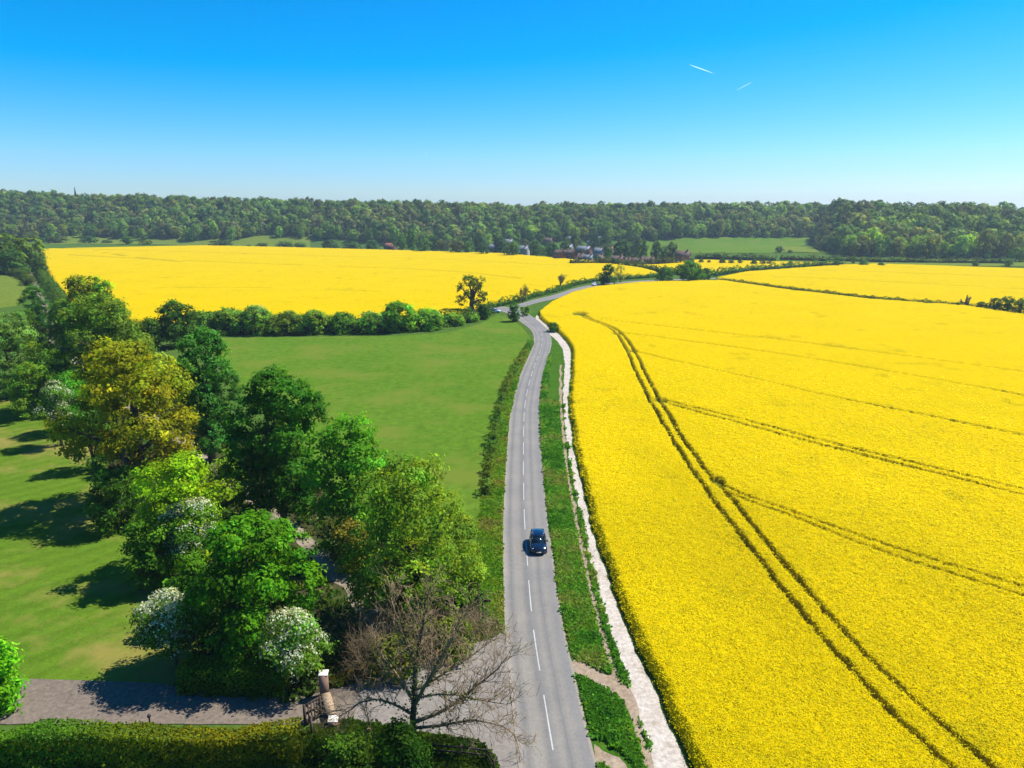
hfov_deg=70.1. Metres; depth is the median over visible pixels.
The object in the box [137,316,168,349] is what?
thorn tree
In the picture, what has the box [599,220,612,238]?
woodland tree
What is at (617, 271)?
birch tree
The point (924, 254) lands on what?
woodland tree
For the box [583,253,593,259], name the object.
house
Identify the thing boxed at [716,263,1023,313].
rapeseed crop
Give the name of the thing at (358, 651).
bare shrub
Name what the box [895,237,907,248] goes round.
woodland tree
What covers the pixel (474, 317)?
hedge bush
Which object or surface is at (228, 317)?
hedge bush
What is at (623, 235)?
woodland tree
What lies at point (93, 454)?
shrub
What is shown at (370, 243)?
field tree
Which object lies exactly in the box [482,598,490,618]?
signpost
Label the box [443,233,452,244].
woodland tree
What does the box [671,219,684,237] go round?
woodland tree
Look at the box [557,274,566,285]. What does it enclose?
bare tree
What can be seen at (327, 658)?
undergrowth
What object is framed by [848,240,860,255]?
woodland tree
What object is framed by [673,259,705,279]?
bush
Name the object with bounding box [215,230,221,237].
woodland tree
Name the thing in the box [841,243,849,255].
woodland tree
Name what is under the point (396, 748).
shrub
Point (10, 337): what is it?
shrub
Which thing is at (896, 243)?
woodland tree
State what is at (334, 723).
gate pillar
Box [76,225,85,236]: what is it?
woodland tree
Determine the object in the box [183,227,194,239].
woodland tree
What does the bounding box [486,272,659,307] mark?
roadside hedge
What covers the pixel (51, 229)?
woodland tree
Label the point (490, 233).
woodland tree
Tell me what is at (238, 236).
woodland tree
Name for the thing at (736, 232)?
woodland tree
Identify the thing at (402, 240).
field tree
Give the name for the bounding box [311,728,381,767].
shrub
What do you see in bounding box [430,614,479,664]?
shrub
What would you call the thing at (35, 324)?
shrub
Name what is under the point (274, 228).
woodland tree
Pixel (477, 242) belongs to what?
field tree
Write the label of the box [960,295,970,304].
dead tree
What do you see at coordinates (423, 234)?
woodland tree
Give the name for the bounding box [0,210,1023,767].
ground
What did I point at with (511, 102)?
sky
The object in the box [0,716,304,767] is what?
driveway hedge
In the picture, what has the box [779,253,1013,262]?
field hedge
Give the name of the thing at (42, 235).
woodland tree
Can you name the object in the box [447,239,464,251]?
field tree
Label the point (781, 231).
woodland tree
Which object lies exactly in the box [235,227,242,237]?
woodland tree
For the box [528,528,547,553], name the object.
car
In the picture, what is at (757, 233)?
woodland tree
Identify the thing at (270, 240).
hill field
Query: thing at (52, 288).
lane hedge
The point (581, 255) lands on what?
house
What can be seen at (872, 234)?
woodland tree
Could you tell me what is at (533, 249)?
field tree
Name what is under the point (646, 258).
house
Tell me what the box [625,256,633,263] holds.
house
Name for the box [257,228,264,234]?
woodland tree
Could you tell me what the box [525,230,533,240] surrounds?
woodland tree
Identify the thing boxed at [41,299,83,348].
shrub
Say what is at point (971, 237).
woodland tree
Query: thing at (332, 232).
woodland tree
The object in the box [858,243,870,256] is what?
woodland tree
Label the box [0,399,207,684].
lawn
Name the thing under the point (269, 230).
woodland tree
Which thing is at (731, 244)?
hill field
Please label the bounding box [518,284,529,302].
bare tree
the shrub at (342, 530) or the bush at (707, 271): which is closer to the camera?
the shrub at (342, 530)
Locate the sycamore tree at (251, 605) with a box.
[175,506,328,674]
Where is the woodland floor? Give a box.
[18,336,480,696]
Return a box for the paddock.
[0,275,27,307]
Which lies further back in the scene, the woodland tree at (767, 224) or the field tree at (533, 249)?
the woodland tree at (767, 224)
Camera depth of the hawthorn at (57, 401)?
112.74 m
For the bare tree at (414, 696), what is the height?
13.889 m
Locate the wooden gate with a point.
(317, 700)
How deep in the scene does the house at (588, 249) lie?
700.90 m
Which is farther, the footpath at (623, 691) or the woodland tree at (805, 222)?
the woodland tree at (805, 222)
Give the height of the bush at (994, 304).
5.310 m
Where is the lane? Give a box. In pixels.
[24,263,399,636]
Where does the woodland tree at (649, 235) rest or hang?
on the ground at (174, 354)
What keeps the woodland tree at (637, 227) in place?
on the ground at (174, 354)
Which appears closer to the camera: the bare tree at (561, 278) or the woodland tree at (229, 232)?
the bare tree at (561, 278)
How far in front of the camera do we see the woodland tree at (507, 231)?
823.92 m
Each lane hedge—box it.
[16,324,85,388]
[33,264,75,311]
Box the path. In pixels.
[535,315,687,767]
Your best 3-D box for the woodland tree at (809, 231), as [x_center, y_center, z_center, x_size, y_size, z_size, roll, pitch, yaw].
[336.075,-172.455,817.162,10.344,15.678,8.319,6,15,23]
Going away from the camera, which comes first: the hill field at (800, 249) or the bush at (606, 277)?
the bush at (606, 277)
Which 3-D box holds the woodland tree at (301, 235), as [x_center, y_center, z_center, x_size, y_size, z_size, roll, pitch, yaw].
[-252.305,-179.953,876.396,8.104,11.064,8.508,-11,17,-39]
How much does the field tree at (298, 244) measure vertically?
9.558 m
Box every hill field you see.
[50,234,309,247]
[631,237,811,257]
[780,246,819,252]
[833,260,1023,265]
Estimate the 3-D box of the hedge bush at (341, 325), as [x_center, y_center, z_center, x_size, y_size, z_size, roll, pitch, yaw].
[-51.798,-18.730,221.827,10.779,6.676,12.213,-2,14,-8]
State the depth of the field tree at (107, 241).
822.40 m
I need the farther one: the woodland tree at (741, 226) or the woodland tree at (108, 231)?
the woodland tree at (108, 231)
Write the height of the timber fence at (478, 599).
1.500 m
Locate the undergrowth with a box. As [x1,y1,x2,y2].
[17,325,494,703]
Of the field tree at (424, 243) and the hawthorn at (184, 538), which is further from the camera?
the field tree at (424, 243)
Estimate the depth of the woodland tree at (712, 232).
817.43 m
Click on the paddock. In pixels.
(11, 287)
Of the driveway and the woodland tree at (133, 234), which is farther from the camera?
the woodland tree at (133, 234)
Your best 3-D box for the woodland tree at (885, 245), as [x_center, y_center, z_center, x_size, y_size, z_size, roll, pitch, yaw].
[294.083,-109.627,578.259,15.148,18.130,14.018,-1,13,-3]
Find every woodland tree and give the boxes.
[0,224,12,239]
[2,222,17,240]
[11,228,21,239]
[18,228,30,240]
[38,232,47,240]
[44,223,56,240]
[57,224,66,235]
[59,223,67,235]
[67,223,78,234]
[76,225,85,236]
[84,224,96,236]
[95,229,102,236]
[104,227,112,236]
[110,231,117,237]
[115,220,129,236]
[130,229,136,236]
[139,230,147,239]
[147,228,154,236]
[152,225,159,236]
[162,225,170,236]
[168,225,177,237]
[175,226,182,237]
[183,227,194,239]
[191,223,202,239]
[203,225,211,238]
[207,221,219,237]
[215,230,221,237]
[225,227,236,240]
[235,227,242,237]
[235,232,242,238]
[242,229,249,237]
[249,226,257,235]
[253,222,261,231]
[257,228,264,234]
[266,224,271,233]
[271,225,276,233]
[274,226,283,236]
[287,224,297,234]
[297,223,305,235]
[299,229,304,237]
[311,227,319,236]
[316,228,325,238]
[320,220,331,236]
[327,225,336,237]
[333,225,341,237]
[348,229,359,240]
[375,231,381,241]
[381,231,389,242]
[388,226,399,241]
[419,231,426,240]
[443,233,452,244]
[472,229,483,247]
[484,234,493,243]
[485,230,495,241]
[492,228,502,237]
[504,229,512,238]
[524,225,537,239]
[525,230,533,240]
[542,222,552,238]
[543,225,556,239]
[551,229,561,239]
[557,233,562,240]
[567,224,574,235]
[572,226,580,237]
[580,226,588,239]
[594,222,602,235]
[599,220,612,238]
[603,226,615,239]
[620,230,626,238]
[630,222,642,237]
[645,231,652,239]
[658,222,667,237]
[663,223,671,236]
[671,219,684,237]
[682,223,691,235]
[682,224,689,235]
[691,227,698,236]
[697,226,706,236]
[707,224,717,235]
[713,218,725,236]
[723,223,732,235]
[731,227,738,236]
[738,220,747,235]
[745,226,753,236]
[754,230,760,236]
[760,225,766,234]
[761,221,772,235]
[764,231,770,237]
[770,226,781,236]
[775,227,786,236]
[786,228,791,236]
[794,224,801,236]
[796,216,810,234]
[797,229,804,237]
[807,224,814,235]
[824,231,837,250]
[829,237,837,248]
[840,234,856,253]
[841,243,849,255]
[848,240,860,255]
[857,235,873,255]
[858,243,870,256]
[865,227,883,247]
[867,240,876,255]
[872,234,893,255]
[888,237,906,255]
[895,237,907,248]
[903,245,913,255]
[907,235,929,256]
[913,244,923,257]
[918,236,931,255]
[923,234,942,257]
[936,241,952,257]
[946,244,955,256]
[950,233,970,257]
[962,244,973,257]
[966,233,977,254]
[971,240,979,256]
[976,228,999,258]
[986,230,1007,255]
[996,232,1014,256]
[1009,244,1019,254]
[1013,234,1023,249]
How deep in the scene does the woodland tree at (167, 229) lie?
887.15 m
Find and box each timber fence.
[433,742,494,767]
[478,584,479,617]
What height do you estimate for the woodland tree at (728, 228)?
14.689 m
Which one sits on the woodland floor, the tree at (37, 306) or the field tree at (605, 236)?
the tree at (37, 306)
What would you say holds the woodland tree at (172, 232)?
on the ground at (174, 354)
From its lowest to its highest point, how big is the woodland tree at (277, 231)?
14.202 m
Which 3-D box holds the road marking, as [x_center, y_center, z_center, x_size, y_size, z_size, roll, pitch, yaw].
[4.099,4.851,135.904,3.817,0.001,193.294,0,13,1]
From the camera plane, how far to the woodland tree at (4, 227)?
858.14 m
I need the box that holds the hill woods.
[0,188,1023,248]
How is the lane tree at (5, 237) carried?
on the ground at (174, 354)
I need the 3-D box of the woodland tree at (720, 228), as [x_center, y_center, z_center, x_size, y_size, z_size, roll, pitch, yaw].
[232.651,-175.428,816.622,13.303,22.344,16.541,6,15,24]
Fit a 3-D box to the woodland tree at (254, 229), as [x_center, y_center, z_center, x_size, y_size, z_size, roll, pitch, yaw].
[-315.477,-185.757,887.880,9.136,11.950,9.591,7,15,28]
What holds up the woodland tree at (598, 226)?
on the ground at (174, 354)
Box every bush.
[188,309,220,333]
[212,306,248,335]
[239,304,273,335]
[265,309,306,335]
[293,308,331,334]
[323,311,358,334]
[354,310,386,334]
[381,300,419,332]
[409,306,443,331]
[443,312,465,326]
[455,311,479,322]
[478,302,489,319]
[507,302,520,321]
[519,305,530,315]
[546,322,560,331]
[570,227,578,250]
[596,263,616,284]
[603,247,610,258]
[655,266,675,280]
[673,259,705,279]
[700,268,711,279]
[719,258,725,262]
[775,246,784,252]
[976,301,987,307]
[985,298,1000,309]
[997,296,1016,311]
[1011,297,1023,312]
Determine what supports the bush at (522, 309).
on the ground at (174, 354)
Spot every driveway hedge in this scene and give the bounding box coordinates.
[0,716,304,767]
[174,652,294,698]
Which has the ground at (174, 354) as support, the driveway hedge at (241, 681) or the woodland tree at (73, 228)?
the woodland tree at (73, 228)
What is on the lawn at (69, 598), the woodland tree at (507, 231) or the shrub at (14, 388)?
the shrub at (14, 388)
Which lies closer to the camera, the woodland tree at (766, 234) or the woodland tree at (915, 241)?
the woodland tree at (915, 241)
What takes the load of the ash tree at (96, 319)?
on the woodland floor
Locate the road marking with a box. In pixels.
[523,329,553,749]
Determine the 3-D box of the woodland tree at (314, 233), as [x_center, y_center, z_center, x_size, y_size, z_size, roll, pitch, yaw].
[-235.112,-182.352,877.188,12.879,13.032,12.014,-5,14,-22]
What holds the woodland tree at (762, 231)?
on the ground at (174, 354)
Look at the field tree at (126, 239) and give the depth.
793.04 m
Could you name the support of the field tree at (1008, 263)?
on the ground at (174, 354)
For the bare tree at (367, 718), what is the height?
6.732 m
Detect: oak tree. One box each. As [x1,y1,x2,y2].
[40,335,203,505]
[57,273,115,345]
[453,274,487,311]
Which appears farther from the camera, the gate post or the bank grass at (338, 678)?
the bank grass at (338, 678)
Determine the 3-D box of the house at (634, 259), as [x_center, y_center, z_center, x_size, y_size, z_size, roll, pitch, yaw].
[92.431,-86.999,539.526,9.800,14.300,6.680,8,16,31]
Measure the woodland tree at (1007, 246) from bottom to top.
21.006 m
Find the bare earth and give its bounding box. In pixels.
[594,744,626,767]
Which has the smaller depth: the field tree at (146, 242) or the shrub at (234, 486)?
the shrub at (234, 486)
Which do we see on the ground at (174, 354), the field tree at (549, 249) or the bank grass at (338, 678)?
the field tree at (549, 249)
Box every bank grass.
[295,715,500,767]
[329,619,503,688]
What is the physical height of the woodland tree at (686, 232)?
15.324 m
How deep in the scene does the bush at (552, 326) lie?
222.41 m
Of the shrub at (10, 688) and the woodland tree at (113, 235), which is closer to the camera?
the shrub at (10, 688)
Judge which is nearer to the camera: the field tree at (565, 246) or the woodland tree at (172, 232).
the field tree at (565, 246)
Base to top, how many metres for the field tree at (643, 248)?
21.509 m
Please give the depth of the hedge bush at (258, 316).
216.90 m
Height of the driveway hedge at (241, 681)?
2.927 m
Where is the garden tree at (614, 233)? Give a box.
[612,229,618,238]
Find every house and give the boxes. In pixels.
[383,242,396,249]
[488,244,498,252]
[516,244,529,254]
[543,237,552,244]
[552,248,565,257]
[565,248,577,259]
[575,245,592,254]
[577,252,584,259]
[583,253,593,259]
[592,247,604,258]
[610,254,625,260]
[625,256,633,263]
[632,257,644,263]
[642,255,655,261]
[675,249,690,260]
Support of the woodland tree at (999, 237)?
on the ground at (174, 354)
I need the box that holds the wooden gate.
[302,696,321,725]
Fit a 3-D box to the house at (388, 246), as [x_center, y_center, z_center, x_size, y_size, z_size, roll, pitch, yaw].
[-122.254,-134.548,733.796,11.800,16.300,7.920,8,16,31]
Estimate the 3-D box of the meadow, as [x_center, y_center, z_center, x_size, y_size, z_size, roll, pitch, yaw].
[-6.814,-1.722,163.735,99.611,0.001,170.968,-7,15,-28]
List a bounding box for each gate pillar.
[318,669,328,698]
[327,715,337,726]
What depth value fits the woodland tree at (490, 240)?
807.12 m
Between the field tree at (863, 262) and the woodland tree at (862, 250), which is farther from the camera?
the woodland tree at (862, 250)
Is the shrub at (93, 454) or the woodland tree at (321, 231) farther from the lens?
the woodland tree at (321, 231)
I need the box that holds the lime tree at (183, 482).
[126,447,237,574]
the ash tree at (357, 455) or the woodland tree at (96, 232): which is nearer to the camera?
the ash tree at (357, 455)
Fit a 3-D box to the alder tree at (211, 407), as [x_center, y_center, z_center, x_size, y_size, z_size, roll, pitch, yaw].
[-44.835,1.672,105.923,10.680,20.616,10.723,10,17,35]
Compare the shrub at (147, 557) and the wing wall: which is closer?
the wing wall
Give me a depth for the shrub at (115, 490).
82.94 m
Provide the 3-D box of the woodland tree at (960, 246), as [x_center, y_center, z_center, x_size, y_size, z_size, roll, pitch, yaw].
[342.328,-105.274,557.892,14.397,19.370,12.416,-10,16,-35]
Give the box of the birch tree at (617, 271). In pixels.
[613,263,626,281]
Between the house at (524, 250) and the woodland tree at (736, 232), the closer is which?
the house at (524, 250)
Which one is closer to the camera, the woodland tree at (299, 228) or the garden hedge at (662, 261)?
the garden hedge at (662, 261)
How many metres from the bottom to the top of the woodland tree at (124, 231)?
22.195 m
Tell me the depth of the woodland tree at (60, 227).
877.16 m
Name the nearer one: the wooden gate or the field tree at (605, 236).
the wooden gate
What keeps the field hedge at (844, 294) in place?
on the ground at (174, 354)
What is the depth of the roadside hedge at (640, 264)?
465.04 m
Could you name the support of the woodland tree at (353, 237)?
on the ground at (174, 354)
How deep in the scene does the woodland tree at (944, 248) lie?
562.59 m
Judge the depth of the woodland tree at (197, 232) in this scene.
875.42 m
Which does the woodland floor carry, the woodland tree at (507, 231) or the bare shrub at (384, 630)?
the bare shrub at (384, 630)
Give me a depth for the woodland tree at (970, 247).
558.76 m
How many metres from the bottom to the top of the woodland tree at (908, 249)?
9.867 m
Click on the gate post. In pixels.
(311, 726)
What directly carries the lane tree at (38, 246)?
on the ground at (174, 354)
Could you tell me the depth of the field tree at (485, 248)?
608.62 m
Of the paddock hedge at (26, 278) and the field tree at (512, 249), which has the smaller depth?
the paddock hedge at (26, 278)
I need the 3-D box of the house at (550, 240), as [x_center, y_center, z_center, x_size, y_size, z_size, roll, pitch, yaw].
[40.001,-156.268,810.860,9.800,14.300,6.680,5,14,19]
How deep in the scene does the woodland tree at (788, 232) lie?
815.86 m
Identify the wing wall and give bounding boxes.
[321,692,335,717]
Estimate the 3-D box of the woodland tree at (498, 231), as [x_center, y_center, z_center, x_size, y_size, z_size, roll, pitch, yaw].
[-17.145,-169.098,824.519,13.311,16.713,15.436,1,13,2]
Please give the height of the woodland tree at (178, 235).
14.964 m
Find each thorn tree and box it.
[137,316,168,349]
[153,298,201,346]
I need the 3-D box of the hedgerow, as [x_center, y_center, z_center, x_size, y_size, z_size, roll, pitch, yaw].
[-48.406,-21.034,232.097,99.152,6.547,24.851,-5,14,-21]
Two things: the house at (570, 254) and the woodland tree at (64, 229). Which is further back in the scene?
the woodland tree at (64, 229)
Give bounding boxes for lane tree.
[0,229,26,266]
[0,247,28,272]
[5,235,49,269]
[27,252,49,273]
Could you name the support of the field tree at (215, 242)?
on the hill field at (270, 240)
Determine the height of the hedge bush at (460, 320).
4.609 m
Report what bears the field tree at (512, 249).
on the ground at (174, 354)
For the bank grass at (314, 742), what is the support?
on the grass bank
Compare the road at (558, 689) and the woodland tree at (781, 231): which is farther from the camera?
the woodland tree at (781, 231)
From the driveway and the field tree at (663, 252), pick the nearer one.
the driveway
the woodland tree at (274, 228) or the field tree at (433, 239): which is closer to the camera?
the field tree at (433, 239)
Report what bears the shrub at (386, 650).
on the ground at (174, 354)
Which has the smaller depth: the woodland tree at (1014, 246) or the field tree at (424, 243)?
the woodland tree at (1014, 246)
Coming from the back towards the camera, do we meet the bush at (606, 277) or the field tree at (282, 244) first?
the field tree at (282, 244)
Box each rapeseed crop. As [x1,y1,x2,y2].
[41,245,657,323]
[539,280,1023,767]
[584,259,831,273]
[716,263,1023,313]
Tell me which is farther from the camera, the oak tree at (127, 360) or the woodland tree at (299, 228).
the woodland tree at (299, 228)
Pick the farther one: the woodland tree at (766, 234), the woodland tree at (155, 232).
the woodland tree at (155, 232)
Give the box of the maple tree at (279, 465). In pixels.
[217,363,335,522]
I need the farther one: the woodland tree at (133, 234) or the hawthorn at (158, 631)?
the woodland tree at (133, 234)
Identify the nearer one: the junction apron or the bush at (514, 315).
the junction apron
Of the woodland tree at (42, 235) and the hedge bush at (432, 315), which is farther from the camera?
the woodland tree at (42, 235)
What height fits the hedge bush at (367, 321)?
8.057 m
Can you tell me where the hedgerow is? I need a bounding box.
[198,304,494,332]
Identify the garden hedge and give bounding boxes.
[568,256,612,263]
[635,257,686,263]
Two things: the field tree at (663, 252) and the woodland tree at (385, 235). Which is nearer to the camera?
the field tree at (663, 252)
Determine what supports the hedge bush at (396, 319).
on the ground at (174, 354)
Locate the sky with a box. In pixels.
[0,0,1023,208]
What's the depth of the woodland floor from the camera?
67.99 m
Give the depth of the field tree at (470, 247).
627.57 m
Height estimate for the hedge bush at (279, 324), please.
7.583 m
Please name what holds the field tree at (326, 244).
on the ground at (174, 354)
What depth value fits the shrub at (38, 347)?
131.96 m
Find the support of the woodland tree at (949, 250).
on the ground at (174, 354)
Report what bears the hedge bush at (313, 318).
on the ground at (174, 354)
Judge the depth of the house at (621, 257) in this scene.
531.14 m
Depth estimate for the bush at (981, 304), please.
272.80 m
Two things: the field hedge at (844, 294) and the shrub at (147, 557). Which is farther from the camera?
the field hedge at (844, 294)
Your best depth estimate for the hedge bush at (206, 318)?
219.11 m
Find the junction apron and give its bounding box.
[354,630,517,767]
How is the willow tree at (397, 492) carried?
on the woodland floor
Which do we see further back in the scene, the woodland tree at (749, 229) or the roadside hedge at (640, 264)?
the woodland tree at (749, 229)
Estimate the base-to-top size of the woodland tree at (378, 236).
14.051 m
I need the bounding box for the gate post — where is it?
[309,715,312,732]
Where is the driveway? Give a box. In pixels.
[0,658,428,724]
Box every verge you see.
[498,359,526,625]
[529,308,653,767]
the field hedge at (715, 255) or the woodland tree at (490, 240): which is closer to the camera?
the field hedge at (715, 255)
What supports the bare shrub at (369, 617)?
on the woodland floor
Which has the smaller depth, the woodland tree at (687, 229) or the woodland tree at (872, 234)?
the woodland tree at (872, 234)
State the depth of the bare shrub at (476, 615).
61.18 m
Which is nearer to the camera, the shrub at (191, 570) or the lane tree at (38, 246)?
the shrub at (191, 570)
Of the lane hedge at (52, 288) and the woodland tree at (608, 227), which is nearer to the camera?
the lane hedge at (52, 288)
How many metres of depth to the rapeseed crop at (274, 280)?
410.51 m
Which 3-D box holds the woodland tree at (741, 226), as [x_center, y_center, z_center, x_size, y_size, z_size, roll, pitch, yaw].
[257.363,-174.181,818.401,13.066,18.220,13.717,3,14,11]
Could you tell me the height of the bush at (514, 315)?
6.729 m
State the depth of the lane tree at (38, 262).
410.62 m
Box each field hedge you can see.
[694,252,777,260]
[706,258,844,276]
[720,277,971,305]
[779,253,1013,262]
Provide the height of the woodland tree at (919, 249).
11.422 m
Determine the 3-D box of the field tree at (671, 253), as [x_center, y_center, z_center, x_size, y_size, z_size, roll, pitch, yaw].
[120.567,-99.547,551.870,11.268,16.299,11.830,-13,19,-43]
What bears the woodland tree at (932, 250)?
on the ground at (174, 354)
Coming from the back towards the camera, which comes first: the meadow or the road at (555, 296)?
the road at (555, 296)
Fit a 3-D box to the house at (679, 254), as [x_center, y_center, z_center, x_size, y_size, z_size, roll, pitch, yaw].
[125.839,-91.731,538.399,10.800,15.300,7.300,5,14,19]
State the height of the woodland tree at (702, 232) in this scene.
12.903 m
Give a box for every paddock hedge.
[0,268,35,285]
[12,266,31,274]
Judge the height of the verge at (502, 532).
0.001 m
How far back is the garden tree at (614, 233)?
826.22 m
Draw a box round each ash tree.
[47,291,159,396]
[296,410,394,557]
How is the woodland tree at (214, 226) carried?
on the ground at (174, 354)
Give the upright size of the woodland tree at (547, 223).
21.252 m
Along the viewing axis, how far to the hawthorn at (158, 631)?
57.26 m
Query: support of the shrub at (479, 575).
on the woodland floor
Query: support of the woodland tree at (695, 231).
on the ground at (174, 354)
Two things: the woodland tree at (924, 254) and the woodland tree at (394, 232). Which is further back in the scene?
the woodland tree at (394, 232)
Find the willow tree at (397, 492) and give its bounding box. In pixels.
[330,451,489,633]
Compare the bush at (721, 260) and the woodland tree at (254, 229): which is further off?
the woodland tree at (254, 229)
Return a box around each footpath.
[559,365,653,767]
[572,659,638,716]
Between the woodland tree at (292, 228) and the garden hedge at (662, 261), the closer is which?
the garden hedge at (662, 261)
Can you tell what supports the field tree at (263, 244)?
on the ground at (174, 354)
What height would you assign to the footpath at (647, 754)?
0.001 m
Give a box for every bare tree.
[299,559,542,767]
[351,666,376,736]
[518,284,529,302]
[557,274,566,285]
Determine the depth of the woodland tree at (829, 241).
652.89 m
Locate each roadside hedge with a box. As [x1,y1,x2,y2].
[478,340,534,494]
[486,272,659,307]
[603,258,679,274]
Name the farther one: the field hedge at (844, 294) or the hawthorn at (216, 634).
the field hedge at (844, 294)
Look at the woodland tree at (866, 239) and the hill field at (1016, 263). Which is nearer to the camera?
the hill field at (1016, 263)
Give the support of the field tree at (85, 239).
on the ground at (174, 354)
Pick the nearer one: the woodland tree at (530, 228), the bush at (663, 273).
the bush at (663, 273)
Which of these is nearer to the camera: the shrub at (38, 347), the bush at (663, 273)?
the shrub at (38, 347)
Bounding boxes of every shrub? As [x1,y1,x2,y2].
[0,311,43,399]
[0,636,30,716]
[2,361,54,419]
[7,308,44,351]
[10,341,69,408]
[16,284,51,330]
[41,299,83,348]
[45,370,87,428]
[63,405,110,472]
[80,465,147,537]
[117,516,175,592]
[161,551,223,633]
[204,448,247,505]
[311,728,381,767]
[327,515,368,573]
[335,621,405,684]
[341,594,402,648]
[358,628,416,687]
[360,610,451,677]
[366,554,423,630]
[366,710,434,767]
[426,598,498,642]
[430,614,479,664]
[449,540,490,602]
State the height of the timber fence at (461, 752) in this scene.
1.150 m
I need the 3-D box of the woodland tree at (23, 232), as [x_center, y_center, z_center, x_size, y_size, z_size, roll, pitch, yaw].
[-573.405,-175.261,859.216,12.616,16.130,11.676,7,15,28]
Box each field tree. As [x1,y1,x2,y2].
[44,235,69,242]
[77,236,98,242]
[101,240,112,242]
[119,235,133,243]
[137,240,153,244]
[209,240,237,245]
[255,243,267,246]
[275,241,291,246]
[292,242,306,246]
[321,239,339,247]
[342,241,363,248]
[366,238,380,248]
[393,232,407,249]
[406,229,416,249]
[415,239,431,250]
[428,235,439,250]
[436,241,448,250]
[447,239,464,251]
[462,241,474,251]
[473,232,487,251]
[477,242,489,253]
[493,236,507,252]
[502,241,520,254]
[527,240,545,255]
[543,242,558,256]
[559,241,571,249]
[587,231,600,248]
[601,231,612,247]
[611,239,633,257]
[626,234,642,256]
[636,239,649,257]
[650,239,660,261]
[659,246,667,260]
[666,242,676,260]
[858,260,868,264]
[1002,258,1013,265]
[1007,247,1023,261]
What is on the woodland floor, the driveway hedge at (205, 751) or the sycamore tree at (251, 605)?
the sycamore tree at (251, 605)
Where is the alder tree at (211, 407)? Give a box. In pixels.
[164,325,246,462]
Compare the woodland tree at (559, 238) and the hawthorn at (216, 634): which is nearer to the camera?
the hawthorn at (216, 634)
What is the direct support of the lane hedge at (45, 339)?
on the woodland floor
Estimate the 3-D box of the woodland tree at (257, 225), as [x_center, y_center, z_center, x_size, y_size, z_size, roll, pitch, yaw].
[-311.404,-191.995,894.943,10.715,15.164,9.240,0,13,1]
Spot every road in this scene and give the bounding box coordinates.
[495,306,597,767]
[513,278,715,309]
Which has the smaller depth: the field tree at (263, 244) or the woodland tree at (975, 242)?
the woodland tree at (975, 242)
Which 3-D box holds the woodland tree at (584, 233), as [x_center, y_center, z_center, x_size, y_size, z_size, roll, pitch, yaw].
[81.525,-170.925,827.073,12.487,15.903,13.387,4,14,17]
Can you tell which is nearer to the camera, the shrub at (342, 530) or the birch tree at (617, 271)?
the shrub at (342, 530)
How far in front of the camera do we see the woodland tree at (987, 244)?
554.45 m
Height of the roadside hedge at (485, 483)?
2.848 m
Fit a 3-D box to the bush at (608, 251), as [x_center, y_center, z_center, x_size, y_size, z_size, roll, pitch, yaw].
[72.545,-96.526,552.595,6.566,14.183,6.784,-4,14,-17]
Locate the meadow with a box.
[206,315,529,593]
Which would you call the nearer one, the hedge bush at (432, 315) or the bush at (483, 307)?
the hedge bush at (432, 315)
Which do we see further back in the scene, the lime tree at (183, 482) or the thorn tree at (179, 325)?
the thorn tree at (179, 325)
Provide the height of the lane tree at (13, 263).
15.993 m
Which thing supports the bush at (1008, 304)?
on the ground at (174, 354)
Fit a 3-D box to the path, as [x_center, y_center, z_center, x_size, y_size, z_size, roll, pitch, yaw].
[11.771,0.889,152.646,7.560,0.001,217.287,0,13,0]
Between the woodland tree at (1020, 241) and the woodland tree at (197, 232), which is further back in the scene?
the woodland tree at (197, 232)
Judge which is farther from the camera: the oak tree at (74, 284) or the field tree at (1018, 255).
the field tree at (1018, 255)
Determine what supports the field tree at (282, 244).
on the ground at (174, 354)
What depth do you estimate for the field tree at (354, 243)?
734.92 m
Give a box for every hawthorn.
[27,379,76,445]
[117,586,215,668]
[157,496,222,566]
[206,616,256,670]
[255,606,340,685]
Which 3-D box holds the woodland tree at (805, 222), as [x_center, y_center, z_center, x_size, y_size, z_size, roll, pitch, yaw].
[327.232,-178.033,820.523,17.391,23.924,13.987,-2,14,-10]
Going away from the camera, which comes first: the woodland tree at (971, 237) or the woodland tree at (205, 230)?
the woodland tree at (971, 237)
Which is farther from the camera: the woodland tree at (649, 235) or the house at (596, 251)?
the woodland tree at (649, 235)
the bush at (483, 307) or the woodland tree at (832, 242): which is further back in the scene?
the woodland tree at (832, 242)
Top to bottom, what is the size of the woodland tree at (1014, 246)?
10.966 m
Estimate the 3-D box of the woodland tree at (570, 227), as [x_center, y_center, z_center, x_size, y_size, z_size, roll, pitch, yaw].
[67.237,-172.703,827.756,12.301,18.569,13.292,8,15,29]
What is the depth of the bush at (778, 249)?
633.60 m
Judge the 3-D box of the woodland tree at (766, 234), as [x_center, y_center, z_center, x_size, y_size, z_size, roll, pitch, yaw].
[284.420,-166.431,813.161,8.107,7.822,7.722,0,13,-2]
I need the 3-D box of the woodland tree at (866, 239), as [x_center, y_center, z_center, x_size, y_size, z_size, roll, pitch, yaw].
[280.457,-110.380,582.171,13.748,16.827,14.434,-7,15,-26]
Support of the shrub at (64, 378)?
on the lawn at (69, 598)
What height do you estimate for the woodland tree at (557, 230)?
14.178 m
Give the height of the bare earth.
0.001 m
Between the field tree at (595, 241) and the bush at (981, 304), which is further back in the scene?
the field tree at (595, 241)

